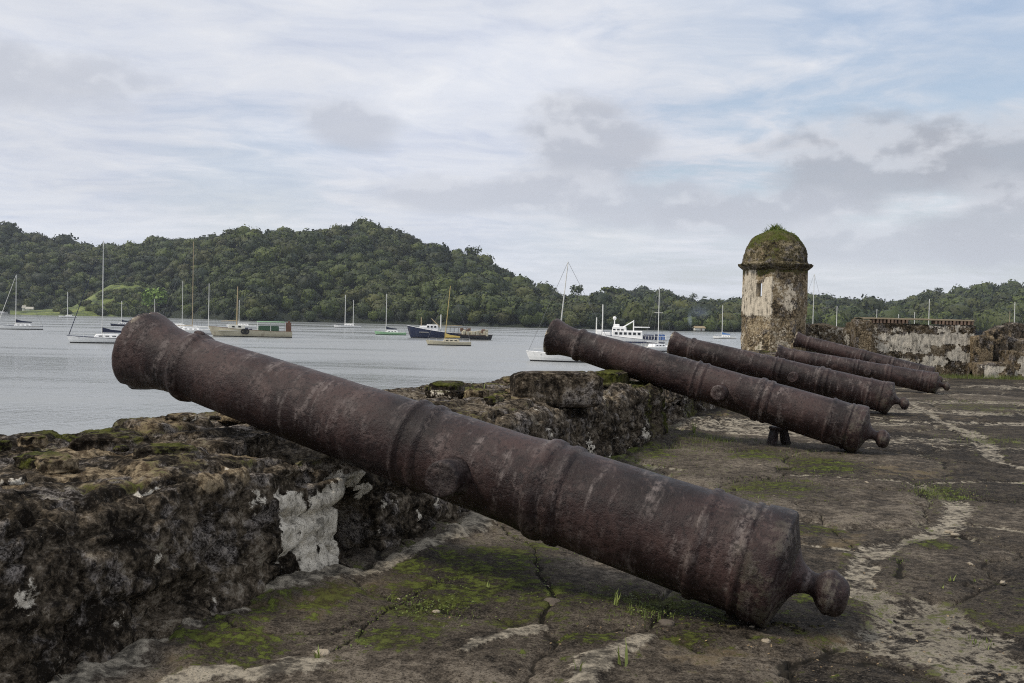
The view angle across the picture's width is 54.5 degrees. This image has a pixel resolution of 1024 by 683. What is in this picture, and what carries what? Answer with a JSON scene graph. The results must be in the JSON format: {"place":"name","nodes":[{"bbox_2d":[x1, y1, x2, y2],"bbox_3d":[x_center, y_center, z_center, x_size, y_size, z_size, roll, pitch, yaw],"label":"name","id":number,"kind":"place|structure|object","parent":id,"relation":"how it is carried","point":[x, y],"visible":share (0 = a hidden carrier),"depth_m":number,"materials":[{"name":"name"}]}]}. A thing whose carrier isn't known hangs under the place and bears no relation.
{"place":"outdoors","nodes":[
{"label":"outdoors","id":0,"kind":"place"},
{"bbox_2d":[10,283,141,316],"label":"grassy hillside","id":1,"kind":"structure","parent":0,"point":[82,311],"depth_m":716.75,"materials":[{"name":"green plant"}]},
{"bbox_2d":[52,280,159,315],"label":"hillside scrub","id":2,"kind":"object","parent":1,"relation":"on","point":[131,297],"visible":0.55,"depth_m":718.49,"materials":[{"name":"green plant"}]},
{"bbox_2d":[0,314,740,435],"bbox_3d":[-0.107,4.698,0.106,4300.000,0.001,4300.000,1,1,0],"label":"sea water","id":3,"kind":"structure","parent":0,"point":[52,377],"depth_m":100.10,"materials":[{"name":"grey liquid"}]},
{"bbox_2d":[0,275,42,329],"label":"sailboat","id":4,"kind":"object","parent":3,"relation":"on","point":[27,325],"visible":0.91,"depth_m":215.53,"materials":[{"name":"white paint"}]},
{"bbox_2d":[58,292,76,317],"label":"sailboat","id":5,"kind":"object","parent":3,"relation":"on","point":[68,316],"visible":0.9,"depth_m":538.43,"materials":[{"name":"white paint"}]},
{"bbox_2d":[67,241,130,343],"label":"sailboat","id":6,"kind":"object","parent":3,"relation":"on","point":[104,338],"visible":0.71,"depth_m":138.83,"materials":[{"name":"white paint"}]},
{"bbox_2d":[110,302,127,325],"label":"sailboat","id":7,"kind":"object","parent":3,"relation":"on","point":[121,324],"visible":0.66,"depth_m":294.64,"materials":[{"name":"blue paint"}]},
{"bbox_2d":[163,241,202,329],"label":"sailboat","id":8,"kind":"object","parent":3,"relation":"on","point":[192,293],"visible":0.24,"depth_m":222.64,"materials":[{"name":"white paint"}]},
{"bbox_2d":[168,286,198,327],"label":"sailboat","id":9,"kind":"object","parent":3,"relation":"on","point":[178,324],"visible":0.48,"depth_m":266.64,"materials":[{"name":"white paint"}]},
{"bbox_2d":[178,285,215,333],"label":"sailboat","id":10,"kind":"object","parent":3,"relation":"on","point":[192,330],"visible":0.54,"depth_m":210.04,"materials":[{"name":"white paint"}]},
{"bbox_2d":[226,300,256,327],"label":"sailboat","id":11,"kind":"object","parent":3,"relation":"on","point":[247,326],"visible":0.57,"depth_m":308.69,"materials":[{"name":"white paint"}]},
{"bbox_2d":[209,287,291,337],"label":"workboat","id":12,"kind":"object","parent":3,"relation":"on","point":[236,330],"visible":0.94,"depth_m":194.52,"materials":[{"name":"beige paint"}]},
{"bbox_2d":[333,295,360,327],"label":"sailboat","id":13,"kind":"object","parent":3,"relation":"on","point":[348,325],"visible":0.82,"depth_m":372.88,"materials":[{"name":"white paint"}]},
{"bbox_2d":[375,294,405,334],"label":"sailboat","id":14,"kind":"object","parent":3,"relation":"on","point":[390,331],"visible":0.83,"depth_m":248.98,"materials":[{"name":"green paint"}]},
{"bbox_2d":[407,316,469,338],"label":"fishing boat","id":15,"kind":"object","parent":3,"relation":"on","point":[422,331],"visible":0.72,"depth_m":220.21,"materials":[{"name":"blue paint"}]},
{"bbox_2d":[426,286,470,345],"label":"sailboat","id":16,"kind":"object","parent":3,"relation":"on","point":[454,341],"visible":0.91,"depth_m":166.93,"materials":[{"name":"beige paint"}]},
{"bbox_2d":[458,328,492,339],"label":"barge","id":17,"kind":"object","parent":3,"relation":"on","point":[482,334],"visible":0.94,"depth_m":217.92,"materials":[{"name":"paint"}]},
{"bbox_2d":[526,262,606,362],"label":"sailboat","id":18,"kind":"object","parent":3,"relation":"on","point":[533,355],"visible":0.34,"depth_m":111.93,"materials":[{"name":"white paint"}]},
{"bbox_2d":[595,304,666,346],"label":"motor ship","id":19,"kind":"object","parent":3,"relation":"on","point":[619,332],"visible":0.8,"depth_m":179.06,"materials":[{"name":"white paint"}]},
{"bbox_2d":[641,287,670,351],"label":"sailboat","id":20,"kind":"object","parent":3,"relation":"on","point":[661,347],"visible":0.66,"depth_m":159.54,"materials":[{"name":"white paint"}]},
{"bbox_2d":[713,306,735,338],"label":"sailboat","id":21,"kind":"object","parent":3,"relation":"on","point":[725,336],"visible":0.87,"depth_m":312.16,"materials":[{"name":"white paint"}]},
{"bbox_2d":[808,274,826,322],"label":"sailboat","id":22,"kind":"object","parent":3,"relation":"on","point":[813,297],"visible":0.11,"depth_m":178.07,"materials":[{"name":"white paint"}]},
{"bbox_2d":[0,216,741,331],"bbox_3d":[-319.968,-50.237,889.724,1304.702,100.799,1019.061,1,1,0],"label":"hill terrain","id":23,"kind":"structure","parent":0,"point":[283,316],"depth_m":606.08,"materials":[{"name":"green plant"}]},
{"bbox_2d":[141,287,167,311],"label":"tree","id":24,"kind":"object","parent":23,"relation":"on","point":[150,297],"visible":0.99,"depth_m":698.33,"materials":[{"name":"green plant"}]},
{"bbox_2d":[464,245,481,255],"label":"tree","id":25,"kind":"object","parent":23,"relation":"on","point":[469,251],"visible":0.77,"depth_m":900.94,"materials":[{"name":"green plant"}]},
{"bbox_2d":[569,285,583,300],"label":"tree","id":26,"kind":"object","parent":23,"relation":"on","point":[575,288],"visible":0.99,"depth_m":716.78,"materials":[{"name":"green plant"}]},
{"bbox_2d":[601,286,621,296],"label":"tree","id":27,"kind":"object","parent":23,"relation":"on","point":[610,289],"visible":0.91,"depth_m":796.33,"materials":[{"name":"green plant"}]},
{"bbox_2d":[692,326,705,330],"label":"hut","id":28,"kind":"object","parent":23,"relation":"on","point":[698,328],"visible":1,"depth_m":543.51,"materials":[{"name":"paint"}]},
{"bbox_2d":[0,0,1023,301],"label":"sky","id":29,"kind":"structure","parent":0,"point":[631,144],"materials":[{"name":"white"}]},
{"bbox_2d":[48,375,1023,682],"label":"terrace pavement","id":30,"kind":"structure","parent":0,"point":[280,627],"depth_m":4.63,"materials":[{"name":"grey stone"}]},
{"bbox_2d":[314,646,319,657],"bbox_3d":[-0.731,1.178,3.742,0.018,0.062,0.074,1,1,0],"label":"weed","id":31,"kind":"object","parent":30,"relation":"on","point":[316,656],"visible":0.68,"depth_m":3.75,"materials":[{"name":"green plant"}]},
{"bbox_2d":[315,649,329,656],"bbox_3d":[-0.720,1.195,3.795,0.082,0.038,0.065,3,2,43],"label":"stone chip","id":32,"kind":"object","parent":30,"relation":"on","point":[323,652],"visible":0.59,"depth_m":3.78,"materials":[{"name":"beige stone"}]},
{"bbox_2d":[112,312,849,628],"bbox_3d":[-0.346,0.557,4.945,3.980,0.531,0.708,16,7,22],"label":"cannon","id":33,"kind":"object","parent":30,"relation":"on","point":[739,558],"visible":1,"depth_m":4.58,"materials":[{"name":"metal"}]},
{"bbox_2d":[544,597,560,606],"bbox_3d":[0.183,1.197,4.558,0.091,0.042,0.065,3,2,44],"label":"stone chip","id":34,"kind":"object","parent":30,"relation":"on","point":[551,601],"visible":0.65,"depth_m":4.54,"materials":[{"name":"grey stone"}]},
{"bbox_2d":[614,588,621,605],"bbox_3d":[0.479,1.169,4.517,0.041,0.101,0.068,1,1,0],"label":"weed","id":35,"kind":"object","parent":30,"relation":"on","point":[617,599],"visible":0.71,"depth_m":4.51,"materials":[{"name":"green plant"}]},
{"bbox_2d":[616,638,627,666],"bbox_3d":[0.408,1.174,3.721,0.034,0.123,0.086,3,2,44],"label":"weed","id":36,"kind":"object","parent":30,"relation":"on","point":[626,658],"visible":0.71,"depth_m":3.72,"materials":[{"name":"green plant"}]},
{"bbox_2d":[317,440,979,660],"bbox_3d":[1.869,1.177,7.074,3.293,0.034,8.759,2,1,22],"label":"ground cover","id":37,"kind":"object","parent":30,"relation":"on","point":[580,584],"visible":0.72,"depth_m":4.51,"materials":[{"name":"green plant"}]},
{"bbox_2d":[658,619,674,626],"bbox_3d":[0.668,1.217,4.293,0.072,0.035,0.053,2,1,21],"label":"stone chip","id":38,"kind":"object","parent":30,"relation":"on","point":[663,622],"visible":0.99,"depth_m":4.28,"materials":[{"name":"beige stone"}]},
{"bbox_2d":[691,420,697,433],"bbox_3d":[2.075,0.986,11.380,0.126,0.229,0.114,2,1,15],"label":"weed","id":39,"kind":"object","parent":30,"relation":"on","point":[693,428],"visible":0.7,"depth_m":11.36,"materials":[{"name":"green plant"}]},
{"bbox_2d":[387,373,1023,649],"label":"grass","id":40,"kind":"structure","parent":30,"relation":"on","point":[947,376],"depth_m":8.88,"materials":[{"name":"green plant"}]},
{"bbox_2d":[543,318,889,452],"bbox_3d":[2.155,0.467,10.858,3.841,0.512,0.684,17,7,22],"label":"cannon","id":41,"kind":"object","parent":30,"relation":"on","point":[844,425],"visible":0.99,"depth_m":10.59,"materials":[{"name":"metal"}]},
{"bbox_2d":[431,411,1015,680],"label":"leaf litter","id":42,"kind":"object","parent":30,"relation":"on","point":[999,674],"visible":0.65,"depth_m":4.14,"materials":[{"name":"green plant"}]},
{"bbox_2d":[724,614,736,618],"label":"dirt clod","id":43,"kind":"object","parent":30,"relation":"on","point":[730,616],"visible":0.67,"depth_m":4.39,"materials":[{"name":"black soil"}]},
{"bbox_2d":[727,624,738,629],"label":"dirt clod","id":44,"kind":"object","parent":30,"relation":"on","point":[731,627],"visible":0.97,"depth_m":4.24,"materials":[{"name":"brown soil"}]},
{"bbox_2d":[761,638,770,642],"bbox_3d":[1.042,1.230,4.078,0.034,0.023,0.047,1,1,-17],"label":"stone chip","id":45,"kind":"object","parent":30,"relation":"on","point":[767,640],"visible":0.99,"depth_m":4.07,"materials":[{"name":"beige stone"}]},
{"bbox_2d":[771,623,785,626],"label":"dirt clod","id":46,"kind":"object","parent":30,"relation":"on","point":[778,624],"visible":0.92,"depth_m":4.29,"materials":[{"name":"soil"}]},
{"bbox_2d":[767,426,790,444],"bbox_3d":[2.897,1.035,10.787,0.270,0.235,0.120,1,1,-20],"label":"iron stand","id":47,"kind":"object","parent":30,"relation":"on","point":[774,433],"visible":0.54,"depth_m":10.76,"materials":[{"name":"black metal"}]},
{"bbox_2d":[667,331,908,413],"bbox_3d":[4.256,0.478,15.523,3.721,0.496,0.662,15,6,22],"label":"cannon","id":48,"kind":"object","parent":30,"relation":"on","point":[880,396],"visible":0.95,"depth_m":15.30,"materials":[{"name":"metal"}]},
{"bbox_2d":[783,622,798,626],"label":"dirt clod","id":49,"kind":"object","parent":30,"relation":"on","point":[790,624],"visible":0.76,"depth_m":4.29,"materials":[{"name":"brown soil"}]},
{"bbox_2d":[789,627,804,631],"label":"dirt clod","id":50,"kind":"object","parent":30,"relation":"on","point":[798,629],"visible":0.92,"depth_m":4.22,"materials":[{"name":"brown soil"}]},
{"bbox_2d":[805,323,849,353],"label":"wall","id":51,"kind":"structure","parent":30,"relation":"on","point":[832,333],"depth_m":28.03,"materials":[{"name":"grey stone"}]},
{"bbox_2d":[850,319,871,351],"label":"masonry pier","id":52,"kind":"structure","parent":30,"relation":"on","point":[861,333],"depth_m":27.08,"materials":[{"name":"beige stone"}]},
{"bbox_2d":[775,344,949,393],"bbox_3d":[7.205,0.574,20.558,3.443,0.459,0.613,12,5,22],"label":"cannon","id":53,"kind":"object","parent":30,"relation":"on","point":[919,380],"visible":0.92,"depth_m":20.29,"materials":[{"name":"metal"}]},
{"bbox_2d":[793,332,942,381],"bbox_3d":[8.376,0.407,23.480,3.423,0.456,0.609,17,8,24],"label":"cannon","id":54,"kind":"object","parent":30,"relation":"on","point":[801,340],"visible":0.74,"depth_m":23.51,"materials":[{"name":"metal"}]},
{"bbox_2d":[845,317,975,375],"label":"plastered wall","id":55,"kind":"structure","parent":30,"relation":"on","point":[944,349],"depth_m":27.49,"materials":[{"name":"paint"}]},
{"bbox_2d":[951,533,959,536],"bbox_3d":[2.798,1.220,6.280,0.058,0.022,0.034,1,1,-9],"label":"stone chip","id":56,"kind":"object","parent":30,"relation":"on","point":[956,534],"visible":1,"depth_m":6.27,"materials":[{"name":"beige stone"}]},
{"bbox_2d":[970,335,993,362],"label":"masonry pier","id":57,"kind":"structure","parent":30,"relation":"on","point":[981,348],"depth_m":27.41,"materials":[{"name":"brown stone"}]},
{"bbox_2d":[965,361,1013,378],"bbox_3d":[12.947,0.835,26.979,0.998,0.613,0.746,1,1,0],"label":"masonry step","id":58,"kind":"object","parent":30,"relation":"on","point":[990,369],"visible":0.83,"depth_m":26.63,"materials":[{"name":"grey stone"}]},
{"bbox_2d":[982,325,1008,361],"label":"masonry pier","id":59,"kind":"structure","parent":30,"relation":"on","point":[999,333],"depth_m":27.72,"materials":[{"name":"stone"}]},
{"bbox_2d":[998,350,1023,378],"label":"masonry block","id":60,"kind":"structure","parent":30,"relation":"on","point":[1015,358],"depth_m":26.74,"materials":[{"name":"grey stone"}]},
{"bbox_2d":[1002,322,1023,338],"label":"masonry block","id":61,"kind":"structure","parent":30,"relation":"on","point":[1017,329],"depth_m":28.91,"materials":[{"name":"stone"}]},
{"bbox_2d":[1008,336,1023,351],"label":"masonry block","id":62,"kind":"structure","parent":30,"relation":"on","point":[1015,344],"depth_m":27.92,"materials":[{"name":"grey stone"}]},
{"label":"fort platform","id":63,"kind":"structure","parent":0,"visible":0},
{"bbox_2d":[0,350,814,682],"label":"stone parapet","id":64,"kind":"structure","parent":63,"relation":"on","point":[104,556],"depth_m":4.26,"materials":[{"name":"grey stone"}]},
{"bbox_2d":[0,440,11,451],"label":"stone","id":65,"kind":"object","parent":64,"relation":"on","point":[5,445],"visible":1,"depth_m":4.60,"materials":[{"name":"green stone"}]},
{"bbox_2d":[0,475,26,485],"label":"stone","id":66,"kind":"object","parent":64,"relation":"on","point":[11,480],"visible":1,"depth_m":3.71,"materials":[{"name":"white stone"}]},
{"bbox_2d":[16,434,47,447],"bbox_3d":[-2.340,0.486,4.868,0.118,0.056,0.132,2,1,15],"label":"stone","id":67,"kind":"object","parent":64,"relation":"on","point":[34,440],"visible":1,"depth_m":4.82,"materials":[{"name":"beige stone"}]},
{"bbox_2d":[13,450,54,469],"bbox_3d":[-2.018,0.509,4.253,0.150,0.071,0.200,2,1,14],"label":"stone","id":68,"kind":"object","parent":64,"relation":"on","point":[25,461],"visible":0.34,"depth_m":4.17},
{"bbox_2d":[34,452,78,474],"bbox_3d":[-1.919,0.516,4.184,0.172,0.088,0.202,0,2,-36],"label":"stone","id":69,"kind":"object","parent":64,"relation":"on","point":[49,463],"visible":0.88,"depth_m":4.12,"materials":[{"name":"brown stone"}]},
{"bbox_2d":[68,431,152,455],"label":"stone block","id":70,"kind":"structure","parent":64,"relation":"on","point":[105,441],"depth_m":4.83,"materials":[{"name":"stone"}]},
{"bbox_2d":[113,445,128,451],"bbox_3d":[-1.819,0.499,4.636,0.086,0.030,0.058,2,1,29],"label":"stone","id":71,"kind":"object","parent":64,"relation":"on","point":[122,448],"visible":1,"depth_m":4.62,"materials":[{"name":"brown stone"}]},
{"bbox_2d":[132,442,199,458],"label":"stone block","id":72,"kind":"structure","parent":64,"relation":"on","point":[146,450],"depth_m":4.56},
{"bbox_2d":[164,412,197,421],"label":"stone block","id":73,"kind":"structure","parent":64,"relation":"attached to","point":[187,416],"depth_m":6.00,"materials":[{"name":"beige stone"}]},
{"bbox_2d":[209,415,220,420],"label":"stone","id":74,"kind":"object","parent":64,"relation":"on","point":[213,418],"visible":1,"depth_m":6.07,"materials":[{"name":"brown stone"}]},
{"bbox_2d":[217,413,243,423],"bbox_3d":[-1.722,0.474,6.279,0.212,0.100,0.254,2,2,34],"label":"stone","id":75,"kind":"object","parent":64,"relation":"on","point":[226,419],"visible":0.33,"depth_m":6.18,"materials":[{"name":"beige stone"}]},
{"bbox_2d":[425,390,463,399],"bbox_3d":[-0.564,0.451,8.410,0.333,0.102,0.220,2,1,25],"label":"stone","id":76,"kind":"object","parent":64,"relation":"on","point":[454,394],"visible":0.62,"depth_m":8.33,"materials":[{"name":"grey stone"}]},
{"bbox_2d":[428,381,464,390],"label":"stone block","id":77,"kind":"structure","parent":64,"relation":"on","point":[447,385],"depth_m":8.41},
{"bbox_2d":[463,388,488,397],"bbox_3d":[-0.300,0.445,8.308,0.205,0.118,0.254,1,1,9],"label":"stone","id":78,"kind":"object","parent":64,"relation":"on","point":[477,392],"visible":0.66,"depth_m":8.22,"materials":[{"name":"beige stone"}]},
{"bbox_2d":[484,395,504,404],"bbox_3d":[-0.139,0.464,7.851,0.126,0.080,0.200,2,2,34],"label":"stone","id":79,"kind":"object","parent":64,"relation":"on","point":[492,399],"visible":0.91,"depth_m":7.78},
{"bbox_2d":[493,393,510,398],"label":"stone","id":80,"kind":"object","parent":64,"relation":"on","point":[505,396],"visible":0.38,"depth_m":7.98,"materials":[{"name":"brown stone"}]},
{"bbox_2d":[503,377,509,382],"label":"stone","id":81,"kind":"object","parent":64,"relation":"on","point":[506,379],"visible":0.56,"depth_m":10.46,"materials":[{"name":"beige stone"}]},
{"bbox_2d":[510,371,603,407],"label":"stone block","id":82,"kind":"structure","parent":64,"relation":"on","point":[567,389],"depth_m":8.32,"materials":[{"name":"grey stone"}]},
{"bbox_2d":[603,383,611,386],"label":"stone","id":83,"kind":"object","parent":64,"relation":"on","point":[606,384],"visible":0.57,"depth_m":10.13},
{"bbox_2d":[594,369,629,383],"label":"stone block","id":84,"kind":"structure","parent":64,"relation":"on","point":[613,376],"depth_m":10.66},
{"bbox_2d":[738,223,813,351],"bbox_3d":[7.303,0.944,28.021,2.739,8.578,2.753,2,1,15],"label":"sentry turret","id":85,"kind":"object","parent":63,"relation":"on","point":[776,264],"visible":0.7,"depth_m":27.27,"materials":[{"name":"stone"}]},
{"bbox_3d":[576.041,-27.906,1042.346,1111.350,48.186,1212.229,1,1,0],"label":"far hill terrain","id":86,"kind":"structure","parent":0,"visible":0},
{"bbox_2d":[568,279,1023,333],"bbox_3d":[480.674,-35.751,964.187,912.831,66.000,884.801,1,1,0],"label":"jungle forest","id":87,"kind":"object","parent":86,"relation":"on","point":[985,306],"visible":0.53,"depth_m":688.07,"materials":[{"name":"green plant"}]}
]}

